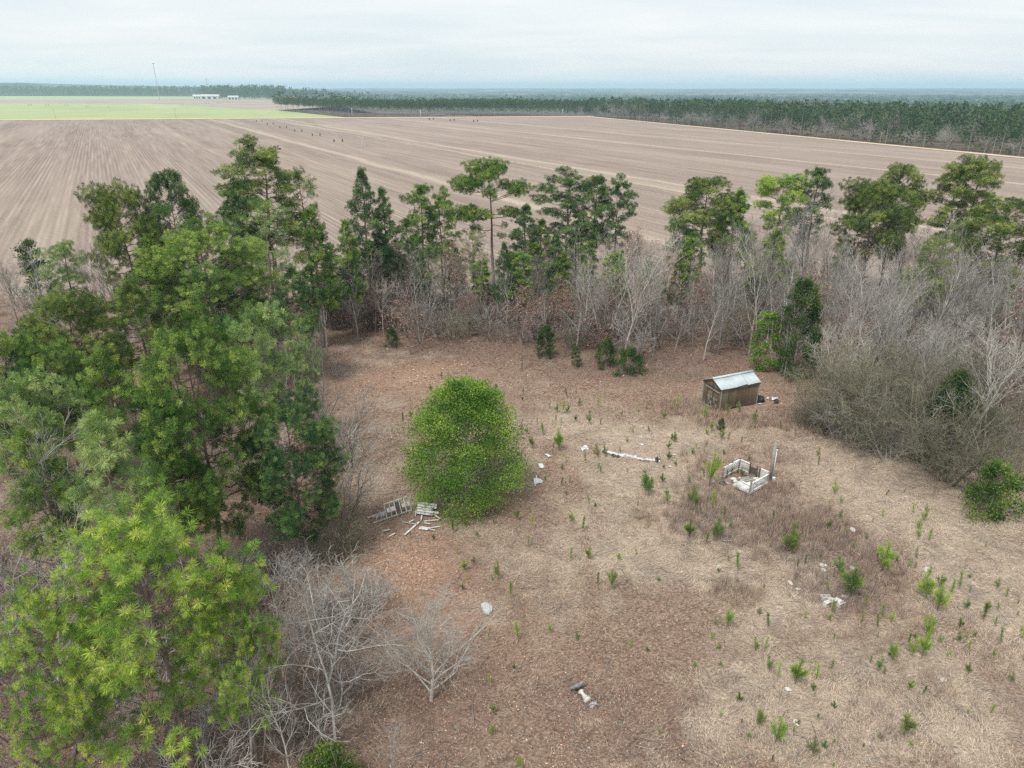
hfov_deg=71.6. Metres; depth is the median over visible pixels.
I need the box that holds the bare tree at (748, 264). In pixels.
[737,235,762,294]
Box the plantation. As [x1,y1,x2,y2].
[272,97,626,111]
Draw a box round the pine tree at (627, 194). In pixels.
[593,173,639,290]
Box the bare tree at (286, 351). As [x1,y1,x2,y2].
[268,329,305,398]
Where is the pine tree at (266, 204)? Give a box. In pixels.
[240,195,299,354]
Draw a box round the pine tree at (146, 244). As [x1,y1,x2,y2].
[111,233,205,384]
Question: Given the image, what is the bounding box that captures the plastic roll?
[601,448,660,462]
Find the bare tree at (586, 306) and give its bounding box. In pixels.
[575,254,607,332]
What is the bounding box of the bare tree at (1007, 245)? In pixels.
[973,235,1020,271]
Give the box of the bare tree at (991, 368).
[950,339,1023,411]
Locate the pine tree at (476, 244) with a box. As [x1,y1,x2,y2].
[456,228,490,308]
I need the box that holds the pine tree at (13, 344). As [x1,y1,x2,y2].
[0,325,61,483]
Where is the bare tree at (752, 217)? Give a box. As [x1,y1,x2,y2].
[711,216,764,289]
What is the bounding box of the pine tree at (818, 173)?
[791,165,835,275]
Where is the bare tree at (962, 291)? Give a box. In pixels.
[952,268,970,320]
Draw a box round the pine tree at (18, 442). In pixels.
[0,421,96,609]
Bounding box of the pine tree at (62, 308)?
[15,286,135,429]
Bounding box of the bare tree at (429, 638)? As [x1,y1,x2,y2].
[334,576,508,701]
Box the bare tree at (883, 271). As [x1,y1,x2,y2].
[877,258,888,289]
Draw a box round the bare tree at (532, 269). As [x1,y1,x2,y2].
[511,245,549,300]
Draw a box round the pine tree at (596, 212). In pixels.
[575,173,610,295]
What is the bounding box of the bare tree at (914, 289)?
[871,263,934,361]
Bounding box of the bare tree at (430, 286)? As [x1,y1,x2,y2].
[418,259,447,312]
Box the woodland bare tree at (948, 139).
[934,130,963,149]
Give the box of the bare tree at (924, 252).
[909,222,940,308]
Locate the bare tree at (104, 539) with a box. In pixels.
[83,496,129,602]
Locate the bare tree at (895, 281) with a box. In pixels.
[821,237,925,351]
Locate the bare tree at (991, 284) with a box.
[976,266,1003,319]
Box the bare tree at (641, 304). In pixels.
[624,280,658,343]
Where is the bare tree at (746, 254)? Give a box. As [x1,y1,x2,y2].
[735,232,757,295]
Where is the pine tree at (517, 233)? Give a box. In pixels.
[503,203,544,290]
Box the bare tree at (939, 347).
[899,314,968,407]
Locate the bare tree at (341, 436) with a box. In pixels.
[300,382,388,472]
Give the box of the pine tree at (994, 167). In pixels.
[947,154,1005,294]
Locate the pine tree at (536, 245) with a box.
[525,242,545,300]
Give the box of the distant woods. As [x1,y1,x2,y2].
[0,88,1023,119]
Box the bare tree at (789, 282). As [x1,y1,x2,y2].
[766,248,808,356]
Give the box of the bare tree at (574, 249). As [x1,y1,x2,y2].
[560,220,600,289]
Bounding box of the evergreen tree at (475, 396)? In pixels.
[385,370,540,529]
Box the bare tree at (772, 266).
[734,248,799,339]
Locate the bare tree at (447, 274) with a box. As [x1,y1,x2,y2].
[431,249,468,317]
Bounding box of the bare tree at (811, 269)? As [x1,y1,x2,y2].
[798,252,820,285]
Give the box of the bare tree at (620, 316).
[616,302,626,349]
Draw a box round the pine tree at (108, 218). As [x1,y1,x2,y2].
[74,177,168,353]
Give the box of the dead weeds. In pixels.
[341,336,1019,766]
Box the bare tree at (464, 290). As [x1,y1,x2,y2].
[456,283,478,329]
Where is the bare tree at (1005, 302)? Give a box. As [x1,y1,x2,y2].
[996,284,1023,333]
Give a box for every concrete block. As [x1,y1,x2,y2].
[820,594,831,600]
[822,600,832,606]
[836,600,845,607]
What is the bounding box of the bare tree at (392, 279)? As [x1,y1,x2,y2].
[381,258,405,294]
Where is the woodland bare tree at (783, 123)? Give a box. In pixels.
[779,118,794,130]
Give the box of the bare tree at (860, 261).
[855,253,871,323]
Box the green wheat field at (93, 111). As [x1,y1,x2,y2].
[0,103,336,119]
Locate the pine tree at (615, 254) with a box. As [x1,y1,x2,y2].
[597,250,622,308]
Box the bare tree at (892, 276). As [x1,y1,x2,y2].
[869,249,919,337]
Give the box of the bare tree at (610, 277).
[594,261,620,313]
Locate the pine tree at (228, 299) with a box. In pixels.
[213,254,267,346]
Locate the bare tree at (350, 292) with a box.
[331,263,367,337]
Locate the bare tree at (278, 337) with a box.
[277,300,296,373]
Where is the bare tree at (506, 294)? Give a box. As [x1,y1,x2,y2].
[495,269,522,332]
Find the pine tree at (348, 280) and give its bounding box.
[344,255,363,321]
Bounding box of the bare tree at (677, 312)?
[661,284,692,345]
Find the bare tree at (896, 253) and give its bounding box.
[883,224,912,290]
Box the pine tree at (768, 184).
[752,173,813,241]
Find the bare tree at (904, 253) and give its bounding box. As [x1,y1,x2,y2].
[889,239,914,281]
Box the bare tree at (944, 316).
[935,298,977,366]
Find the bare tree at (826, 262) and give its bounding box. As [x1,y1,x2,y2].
[818,237,838,307]
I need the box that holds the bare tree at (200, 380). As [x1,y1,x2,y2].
[175,277,209,381]
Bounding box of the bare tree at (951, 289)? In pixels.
[929,244,979,346]
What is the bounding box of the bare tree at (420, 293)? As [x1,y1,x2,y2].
[412,282,432,301]
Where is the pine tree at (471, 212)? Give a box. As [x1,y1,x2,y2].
[446,156,530,294]
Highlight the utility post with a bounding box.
[769,442,779,480]
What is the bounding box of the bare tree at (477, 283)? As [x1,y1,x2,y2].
[472,257,483,318]
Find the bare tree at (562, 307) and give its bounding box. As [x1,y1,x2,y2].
[549,286,584,356]
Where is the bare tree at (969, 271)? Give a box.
[918,218,1020,333]
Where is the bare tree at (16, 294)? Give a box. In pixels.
[0,235,58,317]
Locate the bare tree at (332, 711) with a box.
[216,546,412,766]
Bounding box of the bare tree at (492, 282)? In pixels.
[457,233,527,319]
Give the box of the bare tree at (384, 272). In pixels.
[362,230,397,298]
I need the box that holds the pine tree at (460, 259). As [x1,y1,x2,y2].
[443,246,466,297]
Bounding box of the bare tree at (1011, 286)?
[988,277,1021,330]
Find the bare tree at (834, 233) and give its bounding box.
[793,184,879,299]
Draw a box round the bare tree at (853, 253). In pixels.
[824,242,856,310]
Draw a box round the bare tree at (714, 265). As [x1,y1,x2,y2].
[693,235,744,334]
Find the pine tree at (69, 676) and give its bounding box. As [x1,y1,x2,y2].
[0,563,132,767]
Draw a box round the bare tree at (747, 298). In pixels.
[735,278,762,320]
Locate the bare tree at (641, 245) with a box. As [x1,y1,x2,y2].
[620,224,663,280]
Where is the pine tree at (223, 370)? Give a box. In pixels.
[121,298,279,564]
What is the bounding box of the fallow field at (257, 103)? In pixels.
[0,98,330,109]
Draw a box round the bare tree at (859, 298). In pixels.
[833,271,878,358]
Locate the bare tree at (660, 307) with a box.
[621,249,695,347]
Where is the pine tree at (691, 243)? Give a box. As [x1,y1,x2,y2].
[677,230,706,312]
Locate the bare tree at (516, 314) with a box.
[513,296,520,337]
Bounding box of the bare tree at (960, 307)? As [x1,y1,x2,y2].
[920,302,990,376]
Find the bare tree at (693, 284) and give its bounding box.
[666,254,716,324]
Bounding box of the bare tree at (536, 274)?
[527,249,550,301]
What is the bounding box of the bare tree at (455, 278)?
[429,255,472,331]
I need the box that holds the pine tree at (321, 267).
[310,262,342,329]
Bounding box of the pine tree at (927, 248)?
[898,233,960,349]
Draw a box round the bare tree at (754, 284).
[733,225,785,340]
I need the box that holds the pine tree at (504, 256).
[490,241,518,325]
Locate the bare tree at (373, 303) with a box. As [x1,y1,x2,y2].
[360,289,385,324]
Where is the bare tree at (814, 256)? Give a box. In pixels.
[790,226,833,330]
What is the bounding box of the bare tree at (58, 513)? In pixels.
[0,406,103,615]
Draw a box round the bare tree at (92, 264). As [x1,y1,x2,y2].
[51,221,128,303]
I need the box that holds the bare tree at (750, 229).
[727,225,787,326]
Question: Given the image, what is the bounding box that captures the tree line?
[0,84,411,99]
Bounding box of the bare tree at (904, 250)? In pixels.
[879,234,915,273]
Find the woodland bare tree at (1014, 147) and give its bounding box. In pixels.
[1000,139,1022,155]
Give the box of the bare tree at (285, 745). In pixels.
[245,666,303,767]
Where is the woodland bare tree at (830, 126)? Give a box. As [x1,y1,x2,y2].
[823,124,838,134]
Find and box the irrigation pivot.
[256,117,366,146]
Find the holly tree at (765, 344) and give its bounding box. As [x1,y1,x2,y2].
[749,310,785,371]
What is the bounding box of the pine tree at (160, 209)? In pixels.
[141,167,202,312]
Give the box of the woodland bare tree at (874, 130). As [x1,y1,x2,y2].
[862,119,882,141]
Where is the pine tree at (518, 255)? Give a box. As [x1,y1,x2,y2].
[504,251,537,323]
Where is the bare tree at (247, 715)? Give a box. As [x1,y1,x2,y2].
[211,620,270,767]
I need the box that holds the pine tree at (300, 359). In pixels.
[277,339,323,428]
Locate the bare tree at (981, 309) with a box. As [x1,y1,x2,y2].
[965,284,1000,341]
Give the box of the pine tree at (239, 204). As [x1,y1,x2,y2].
[217,177,271,290]
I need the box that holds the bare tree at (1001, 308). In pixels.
[979,287,1008,331]
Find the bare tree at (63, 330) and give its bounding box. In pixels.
[49,311,88,372]
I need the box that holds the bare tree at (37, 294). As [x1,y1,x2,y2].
[23,280,66,332]
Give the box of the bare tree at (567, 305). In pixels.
[548,283,578,344]
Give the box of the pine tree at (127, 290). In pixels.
[104,277,181,371]
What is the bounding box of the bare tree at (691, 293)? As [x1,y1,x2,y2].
[682,272,698,329]
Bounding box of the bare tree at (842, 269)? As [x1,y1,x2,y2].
[828,240,855,320]
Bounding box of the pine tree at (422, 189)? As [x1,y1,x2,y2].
[398,183,441,306]
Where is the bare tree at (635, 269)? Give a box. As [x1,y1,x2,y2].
[619,239,667,300]
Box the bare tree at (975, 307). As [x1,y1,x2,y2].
[913,259,1002,345]
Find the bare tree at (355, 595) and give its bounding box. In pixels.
[335,556,365,610]
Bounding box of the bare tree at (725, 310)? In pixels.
[712,280,734,344]
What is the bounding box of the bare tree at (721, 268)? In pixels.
[703,255,747,321]
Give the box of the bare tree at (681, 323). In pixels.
[665,308,694,351]
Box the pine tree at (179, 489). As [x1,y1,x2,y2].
[126,386,225,597]
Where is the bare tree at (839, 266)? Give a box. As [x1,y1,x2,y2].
[816,235,862,335]
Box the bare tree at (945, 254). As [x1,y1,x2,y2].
[928,227,961,271]
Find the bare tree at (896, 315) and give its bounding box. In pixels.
[828,273,933,383]
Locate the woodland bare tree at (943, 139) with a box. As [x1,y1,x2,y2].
[935,129,955,148]
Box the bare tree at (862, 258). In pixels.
[834,239,872,305]
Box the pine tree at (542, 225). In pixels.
[523,219,554,280]
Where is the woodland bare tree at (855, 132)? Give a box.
[850,124,864,139]
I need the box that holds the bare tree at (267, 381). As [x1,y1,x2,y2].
[241,348,290,404]
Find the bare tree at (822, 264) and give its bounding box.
[787,233,851,296]
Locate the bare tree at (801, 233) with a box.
[751,189,844,272]
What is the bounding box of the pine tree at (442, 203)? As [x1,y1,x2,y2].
[424,185,462,304]
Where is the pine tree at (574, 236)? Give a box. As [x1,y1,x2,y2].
[562,220,588,295]
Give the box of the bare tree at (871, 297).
[858,273,889,331]
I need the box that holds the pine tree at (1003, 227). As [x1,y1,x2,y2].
[948,194,1023,319]
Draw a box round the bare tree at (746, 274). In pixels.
[740,233,757,318]
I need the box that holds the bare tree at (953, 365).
[933,351,979,391]
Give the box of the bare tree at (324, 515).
[304,476,343,554]
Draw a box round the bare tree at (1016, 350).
[1002,330,1023,382]
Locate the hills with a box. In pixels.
[0,83,1023,101]
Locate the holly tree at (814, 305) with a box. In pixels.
[769,275,828,381]
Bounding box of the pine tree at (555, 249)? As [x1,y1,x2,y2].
[539,231,572,305]
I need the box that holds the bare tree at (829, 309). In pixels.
[809,273,861,353]
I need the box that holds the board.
[404,521,419,534]
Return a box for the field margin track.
[586,116,1023,157]
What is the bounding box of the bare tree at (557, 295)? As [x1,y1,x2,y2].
[535,275,570,339]
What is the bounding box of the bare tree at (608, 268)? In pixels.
[597,245,617,298]
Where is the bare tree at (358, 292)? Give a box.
[338,260,375,331]
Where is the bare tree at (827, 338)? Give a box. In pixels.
[806,316,880,408]
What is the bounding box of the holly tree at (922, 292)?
[898,258,946,320]
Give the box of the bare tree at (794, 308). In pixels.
[783,290,801,379]
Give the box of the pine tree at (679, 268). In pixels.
[666,251,689,321]
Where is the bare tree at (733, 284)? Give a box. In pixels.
[713,255,755,355]
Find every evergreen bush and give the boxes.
[297,736,365,767]
[384,328,399,347]
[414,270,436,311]
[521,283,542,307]
[534,325,555,358]
[570,345,582,366]
[594,337,620,370]
[612,345,648,377]
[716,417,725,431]
[958,454,1023,524]
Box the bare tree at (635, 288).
[618,275,652,322]
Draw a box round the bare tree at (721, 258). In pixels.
[706,237,736,311]
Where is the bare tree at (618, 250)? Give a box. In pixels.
[613,237,622,294]
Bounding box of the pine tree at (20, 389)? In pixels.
[0,364,86,573]
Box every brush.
[0,293,51,307]
[0,323,24,336]
[0,520,110,621]
[0,522,71,599]
[0,530,18,564]
[0,558,21,593]
[0,565,45,659]
[0,586,36,630]
[0,593,98,686]
[0,599,47,688]
[0,604,91,704]
[0,635,93,749]
[0,662,135,767]
[5,663,90,745]
[26,640,94,706]
[32,594,87,646]
[49,508,128,561]
[55,631,129,707]
[65,441,107,487]
[65,551,107,586]
[67,698,150,761]
[91,556,204,629]
[91,624,207,731]
[94,674,216,767]
[95,445,136,474]
[100,595,175,664]
[114,682,261,767]
[119,415,139,448]
[130,573,215,659]
[131,581,221,673]
[143,530,238,602]
[159,695,232,762]
[160,613,284,720]
[178,577,287,654]
[187,409,247,438]
[192,669,366,767]
[198,534,276,599]
[199,432,236,470]
[220,538,302,620]
[220,672,306,745]
[221,498,264,524]
[245,503,317,568]
[255,433,319,474]
[258,537,330,589]
[263,382,324,415]
[263,592,347,663]
[265,668,345,754]
[277,348,335,380]
[279,526,341,575]
[286,564,403,672]
[286,567,384,639]
[295,644,377,718]
[302,498,386,562]
[305,301,344,328]
[307,403,338,423]
[307,541,404,627]
[323,359,350,376]
[325,309,360,330]
[331,298,372,326]
[332,281,369,319]
[342,300,377,324]
[345,297,387,327]
[347,292,381,318]
[366,284,407,310]
[366,289,418,321]
[366,300,439,341]
[367,308,387,326]
[374,302,419,328]
[377,314,400,331]
[384,288,413,308]
[386,301,420,320]
[406,291,460,317]
[410,294,465,337]
[410,311,438,330]
[424,303,486,339]
[431,302,451,324]
[432,280,482,311]
[437,286,492,324]
[453,300,480,318]
[454,308,498,333]
[462,297,520,334]
[463,292,514,319]
[476,321,499,340]
[480,296,506,319]
[483,304,521,328]
[486,303,551,344]
[493,302,542,330]
[493,320,514,338]
[499,301,556,334]
[500,291,543,318]
[504,294,548,333]
[519,314,565,341]
[529,305,576,333]
[537,304,577,326]
[546,300,600,333]
[549,290,597,316]
[553,306,602,344]
[555,329,591,349]
[557,305,588,325]
[559,294,613,323]
[568,315,615,342]
[579,288,616,316]
[579,305,616,331]
[582,298,615,328]
[585,306,648,344]
[585,321,622,346]
[589,298,639,340]
[591,328,623,351]
[593,289,652,325]
[601,293,635,318]
[613,300,664,320]
[614,304,656,338]
[614,312,655,355]
[615,337,632,349]
[628,313,662,333]
[629,314,689,347]
[637,305,686,334]
[642,319,670,339]
[659,306,712,340]
[666,283,711,316]
[672,303,738,354]
[674,280,740,325]
[690,261,734,287]
[695,277,736,314]
[696,286,738,317]
[710,301,770,347]
[715,278,763,311]
[715,313,781,348]
[727,309,767,337]
[733,288,783,320]
[762,299,804,332]
[773,284,828,331]
[779,326,825,355]
[780,317,837,370]
[798,301,847,325]
[799,327,830,347]
[806,341,870,382]
[819,283,833,312]
[828,317,870,348]
[830,307,898,347]
[830,349,945,394]
[844,279,902,322]
[851,291,908,320]
[854,279,890,295]
[856,335,931,374]
[857,311,899,332]
[865,372,903,397]
[875,305,974,353]
[891,308,927,340]
[898,400,928,422]
[909,303,945,337]
[914,296,956,324]
[931,321,1009,378]
[938,352,1018,416]
[942,331,996,369]
[943,338,1010,391]
[945,300,1019,345]
[957,395,1023,456]
[961,358,1018,388]
[964,320,1008,354]
[964,334,1023,394]
[966,408,1023,451]
[968,320,1023,369]
[969,375,1023,441]
[969,386,1021,414]
[970,360,1023,410]
[1000,306,1023,330]
[1002,370,1023,401]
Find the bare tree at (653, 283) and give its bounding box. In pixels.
[640,254,673,335]
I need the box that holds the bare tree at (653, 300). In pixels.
[646,284,664,323]
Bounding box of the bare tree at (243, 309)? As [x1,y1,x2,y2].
[200,250,278,343]
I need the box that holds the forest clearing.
[0,293,1023,767]
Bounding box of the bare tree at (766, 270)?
[748,240,803,348]
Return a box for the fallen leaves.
[0,299,1023,767]
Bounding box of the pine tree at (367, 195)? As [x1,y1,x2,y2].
[342,166,394,324]
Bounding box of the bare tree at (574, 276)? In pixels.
[570,262,578,290]
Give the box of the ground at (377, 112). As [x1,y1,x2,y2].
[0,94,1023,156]
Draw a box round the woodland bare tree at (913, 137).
[905,131,923,145]
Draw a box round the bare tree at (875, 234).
[860,208,893,271]
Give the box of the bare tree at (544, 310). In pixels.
[539,286,548,344]
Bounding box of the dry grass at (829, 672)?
[207,378,1023,767]
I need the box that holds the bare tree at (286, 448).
[261,422,306,504]
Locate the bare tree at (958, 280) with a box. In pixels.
[941,253,969,320]
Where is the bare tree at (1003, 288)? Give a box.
[970,227,1023,341]
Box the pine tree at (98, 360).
[62,345,159,512]
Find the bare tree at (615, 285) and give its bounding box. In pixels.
[604,268,628,312]
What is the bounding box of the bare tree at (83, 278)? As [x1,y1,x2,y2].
[76,266,93,290]
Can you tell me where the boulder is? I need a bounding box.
[481,602,492,615]
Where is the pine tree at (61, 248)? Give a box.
[29,239,95,338]
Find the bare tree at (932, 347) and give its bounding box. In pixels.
[921,321,941,381]
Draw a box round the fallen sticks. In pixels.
[0,316,1016,767]
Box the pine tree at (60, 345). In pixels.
[9,335,111,495]
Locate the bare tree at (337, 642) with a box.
[243,516,429,723]
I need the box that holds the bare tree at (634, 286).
[606,227,685,370]
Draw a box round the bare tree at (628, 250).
[605,228,645,303]
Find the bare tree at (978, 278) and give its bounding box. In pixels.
[959,256,997,316]
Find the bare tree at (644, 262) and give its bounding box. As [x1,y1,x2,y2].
[633,244,661,292]
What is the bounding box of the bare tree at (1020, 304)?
[986,287,1023,394]
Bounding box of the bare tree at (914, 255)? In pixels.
[894,237,942,290]
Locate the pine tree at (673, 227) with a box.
[662,208,698,291]
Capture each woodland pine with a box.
[599,97,604,116]
[637,98,643,120]
[645,100,651,121]
[655,102,660,121]
[662,101,668,120]
[686,101,692,122]
[698,107,705,126]
[718,102,724,127]
[723,103,731,127]
[725,99,732,122]
[734,101,742,129]
[747,105,755,130]
[761,103,769,129]
[762,115,771,132]
[767,102,776,132]
[788,103,796,132]
[797,103,808,133]
[801,108,810,134]
[816,109,826,135]
[828,106,840,138]
[838,106,848,139]
[844,120,855,139]
[845,114,857,138]
[866,104,878,141]
[877,117,887,140]
[884,108,896,142]
[902,111,914,144]
[906,107,919,144]
[919,121,934,145]
[921,124,934,147]
[953,126,969,150]
[967,105,983,151]
[981,120,996,152]
[990,119,1005,153]
[999,110,1014,154]
[1017,127,1023,155]
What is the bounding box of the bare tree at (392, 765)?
[373,714,403,767]
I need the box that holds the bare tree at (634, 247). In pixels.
[625,229,659,286]
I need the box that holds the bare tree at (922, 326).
[879,285,954,370]
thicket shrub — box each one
[771,361,878,423]
[779,332,923,441]
[789,397,850,437]
[791,345,885,410]
[791,409,820,431]
[797,367,914,455]
[813,363,931,448]
[819,288,982,417]
[825,397,911,456]
[831,364,979,458]
[835,412,896,456]
[837,344,970,443]
[849,416,927,468]
[857,352,1014,474]
[866,392,1022,504]
[878,333,1023,460]
[912,422,980,490]
[927,413,1023,519]
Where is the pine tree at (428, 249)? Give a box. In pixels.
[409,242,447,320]
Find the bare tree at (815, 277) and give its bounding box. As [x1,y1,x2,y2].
[788,254,833,340]
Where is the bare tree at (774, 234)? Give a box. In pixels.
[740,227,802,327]
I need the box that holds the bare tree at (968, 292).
[946,248,1000,353]
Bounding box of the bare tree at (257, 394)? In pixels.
[229,361,273,462]
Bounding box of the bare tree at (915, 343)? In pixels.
[885,312,948,401]
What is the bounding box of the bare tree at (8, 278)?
[0,262,15,304]
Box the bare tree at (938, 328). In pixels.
[883,320,971,408]
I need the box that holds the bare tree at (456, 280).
[447,255,469,311]
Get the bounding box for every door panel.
[706,387,712,403]
[711,390,718,408]
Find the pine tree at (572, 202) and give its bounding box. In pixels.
[529,165,606,276]
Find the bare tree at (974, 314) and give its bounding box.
[963,291,986,342]
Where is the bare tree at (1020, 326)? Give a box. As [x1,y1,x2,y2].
[1008,307,1023,332]
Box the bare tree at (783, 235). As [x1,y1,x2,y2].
[758,213,800,305]
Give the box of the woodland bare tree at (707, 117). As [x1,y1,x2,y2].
[701,110,711,123]
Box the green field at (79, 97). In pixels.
[0,96,250,99]
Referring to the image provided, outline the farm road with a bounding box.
[9,116,592,119]
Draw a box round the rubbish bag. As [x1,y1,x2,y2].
[757,395,764,402]
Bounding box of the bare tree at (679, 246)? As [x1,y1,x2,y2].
[656,224,688,283]
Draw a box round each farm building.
[200,94,220,98]
[227,96,239,98]
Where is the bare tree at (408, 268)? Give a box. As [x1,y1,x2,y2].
[388,236,423,322]
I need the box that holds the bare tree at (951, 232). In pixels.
[932,211,967,285]
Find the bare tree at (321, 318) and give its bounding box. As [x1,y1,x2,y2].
[315,280,328,353]
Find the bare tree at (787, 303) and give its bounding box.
[772,272,805,342]
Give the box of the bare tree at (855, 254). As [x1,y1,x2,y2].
[846,250,869,313]
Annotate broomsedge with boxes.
[629,393,1023,716]
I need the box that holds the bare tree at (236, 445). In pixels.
[201,384,286,487]
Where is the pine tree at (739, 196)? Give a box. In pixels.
[704,186,755,284]
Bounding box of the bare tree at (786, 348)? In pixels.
[780,318,796,374]
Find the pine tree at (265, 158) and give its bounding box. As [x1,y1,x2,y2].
[210,133,316,324]
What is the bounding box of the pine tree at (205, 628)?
[175,554,288,767]
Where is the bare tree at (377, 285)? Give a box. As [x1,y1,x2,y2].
[355,246,398,332]
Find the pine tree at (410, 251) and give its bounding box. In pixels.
[400,234,420,293]
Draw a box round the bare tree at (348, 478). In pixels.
[310,448,394,518]
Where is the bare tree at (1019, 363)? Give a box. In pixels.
[933,314,1023,457]
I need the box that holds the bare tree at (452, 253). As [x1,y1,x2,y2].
[417,236,464,316]
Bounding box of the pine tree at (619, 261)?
[609,248,628,317]
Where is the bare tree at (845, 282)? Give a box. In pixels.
[829,259,857,327]
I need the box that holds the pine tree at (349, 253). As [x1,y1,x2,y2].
[332,217,369,333]
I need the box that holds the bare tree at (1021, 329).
[1007,291,1023,357]
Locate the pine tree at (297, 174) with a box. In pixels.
[270,165,327,311]
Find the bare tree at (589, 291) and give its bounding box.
[567,234,647,341]
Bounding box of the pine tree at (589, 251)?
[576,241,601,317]
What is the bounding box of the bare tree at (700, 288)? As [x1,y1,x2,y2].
[668,262,719,350]
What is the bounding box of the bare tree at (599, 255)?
[570,224,629,304]
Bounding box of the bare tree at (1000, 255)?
[971,221,1023,315]
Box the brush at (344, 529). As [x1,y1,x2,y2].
[302,498,386,562]
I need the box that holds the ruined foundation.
[721,458,769,495]
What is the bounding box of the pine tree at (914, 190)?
[870,161,928,283]
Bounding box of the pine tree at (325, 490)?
[314,486,335,516]
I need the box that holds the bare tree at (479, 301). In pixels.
[476,285,483,324]
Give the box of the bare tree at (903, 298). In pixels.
[859,261,928,358]
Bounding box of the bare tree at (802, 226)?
[778,195,830,313]
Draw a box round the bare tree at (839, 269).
[824,246,869,303]
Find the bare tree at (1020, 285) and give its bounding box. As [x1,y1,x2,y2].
[999,255,1023,341]
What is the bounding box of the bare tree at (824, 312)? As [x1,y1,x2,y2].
[810,291,838,349]
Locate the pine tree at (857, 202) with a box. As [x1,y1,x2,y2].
[826,175,920,301]
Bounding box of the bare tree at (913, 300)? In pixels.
[887,264,936,334]
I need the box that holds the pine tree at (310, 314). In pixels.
[266,263,322,383]
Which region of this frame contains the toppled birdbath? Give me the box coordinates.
[570,681,590,703]
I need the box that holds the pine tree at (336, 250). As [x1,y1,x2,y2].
[320,242,340,287]
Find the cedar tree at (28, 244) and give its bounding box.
[10,238,59,305]
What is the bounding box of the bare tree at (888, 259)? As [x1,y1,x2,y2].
[874,243,912,295]
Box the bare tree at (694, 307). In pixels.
[684,290,708,339]
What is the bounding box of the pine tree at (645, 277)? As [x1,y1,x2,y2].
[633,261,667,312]
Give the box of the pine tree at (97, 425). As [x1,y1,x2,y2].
[49,408,182,658]
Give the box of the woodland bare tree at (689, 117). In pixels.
[684,111,698,122]
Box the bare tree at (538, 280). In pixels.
[521,258,562,337]
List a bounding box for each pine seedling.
[461,560,467,570]
[489,704,496,713]
[492,559,500,579]
[512,621,519,641]
[513,509,520,517]
[515,755,522,767]
[528,436,534,449]
[553,427,564,450]
[584,546,591,558]
[593,444,599,455]
[602,443,608,454]
[607,568,617,586]
[640,468,655,494]
[671,432,676,439]
[684,520,696,534]
[685,485,697,501]
[694,490,701,503]
[705,449,721,485]
[710,489,716,507]
[712,517,723,537]
[724,606,734,627]
[735,692,743,700]
[736,552,739,570]
[751,407,757,419]
[755,706,769,727]
[767,654,773,668]
[769,716,789,743]
[776,660,782,678]
[781,520,801,551]
[789,657,809,683]
[807,735,819,755]
[815,664,821,678]
[820,739,828,748]
[831,480,839,492]
[833,554,845,573]
[839,562,865,593]
[876,656,884,670]
[877,541,896,571]
[888,641,899,659]
[899,712,917,733]
[906,638,918,653]
[907,680,914,689]
[915,527,922,540]
[916,520,922,529]
[916,571,937,598]
[918,630,933,658]
[921,508,929,519]
[922,612,937,635]
[933,583,951,610]
[935,573,946,585]
[950,579,955,594]
[956,632,962,639]
[958,572,964,588]
[958,618,964,626]
[962,599,970,607]
[965,662,971,673]
[982,602,990,620]
[1000,627,1003,642]
[1007,671,1015,682]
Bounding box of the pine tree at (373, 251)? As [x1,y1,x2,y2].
[364,241,384,319]
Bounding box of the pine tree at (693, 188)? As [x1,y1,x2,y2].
[660,175,751,284]
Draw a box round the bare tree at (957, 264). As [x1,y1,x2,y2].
[944,253,970,301]
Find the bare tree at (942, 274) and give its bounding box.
[917,258,957,345]
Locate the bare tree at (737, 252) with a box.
[714,224,757,289]
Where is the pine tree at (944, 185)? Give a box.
[920,153,1000,270]
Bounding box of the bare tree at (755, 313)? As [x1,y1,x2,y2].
[711,235,795,354]
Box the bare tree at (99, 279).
[59,235,135,370]
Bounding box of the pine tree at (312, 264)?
[291,206,348,347]
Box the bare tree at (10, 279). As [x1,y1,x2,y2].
[0,269,23,320]
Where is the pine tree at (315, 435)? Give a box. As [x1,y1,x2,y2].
[242,382,352,562]
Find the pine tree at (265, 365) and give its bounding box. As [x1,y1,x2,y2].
[214,299,308,475]
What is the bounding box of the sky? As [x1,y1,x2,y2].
[0,0,1023,88]
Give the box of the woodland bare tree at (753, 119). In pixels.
[746,109,759,130]
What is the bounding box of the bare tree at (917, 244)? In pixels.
[900,226,944,270]
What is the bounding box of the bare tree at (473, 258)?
[462,231,485,304]
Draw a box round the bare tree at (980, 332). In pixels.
[970,314,998,352]
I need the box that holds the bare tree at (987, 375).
[956,319,1023,463]
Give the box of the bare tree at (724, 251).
[709,227,741,288]
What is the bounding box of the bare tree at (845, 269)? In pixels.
[828,251,850,343]
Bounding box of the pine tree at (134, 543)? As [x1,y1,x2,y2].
[41,472,283,767]
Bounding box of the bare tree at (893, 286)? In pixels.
[880,270,905,329]
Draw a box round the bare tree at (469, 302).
[457,291,477,336]
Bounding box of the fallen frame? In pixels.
[373,496,411,523]
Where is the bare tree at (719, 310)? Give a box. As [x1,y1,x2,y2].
[698,286,730,359]
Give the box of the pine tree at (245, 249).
[130,210,284,374]
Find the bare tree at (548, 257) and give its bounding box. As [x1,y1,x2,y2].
[540,238,567,297]
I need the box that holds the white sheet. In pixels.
[534,475,542,483]
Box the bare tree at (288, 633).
[212,546,326,687]
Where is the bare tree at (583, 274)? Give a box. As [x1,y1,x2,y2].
[557,261,604,347]
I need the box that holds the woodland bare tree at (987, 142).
[977,134,997,151]
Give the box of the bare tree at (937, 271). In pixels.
[919,241,950,330]
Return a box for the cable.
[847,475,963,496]
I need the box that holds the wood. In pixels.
[583,96,1023,152]
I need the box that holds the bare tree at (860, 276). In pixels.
[841,242,904,361]

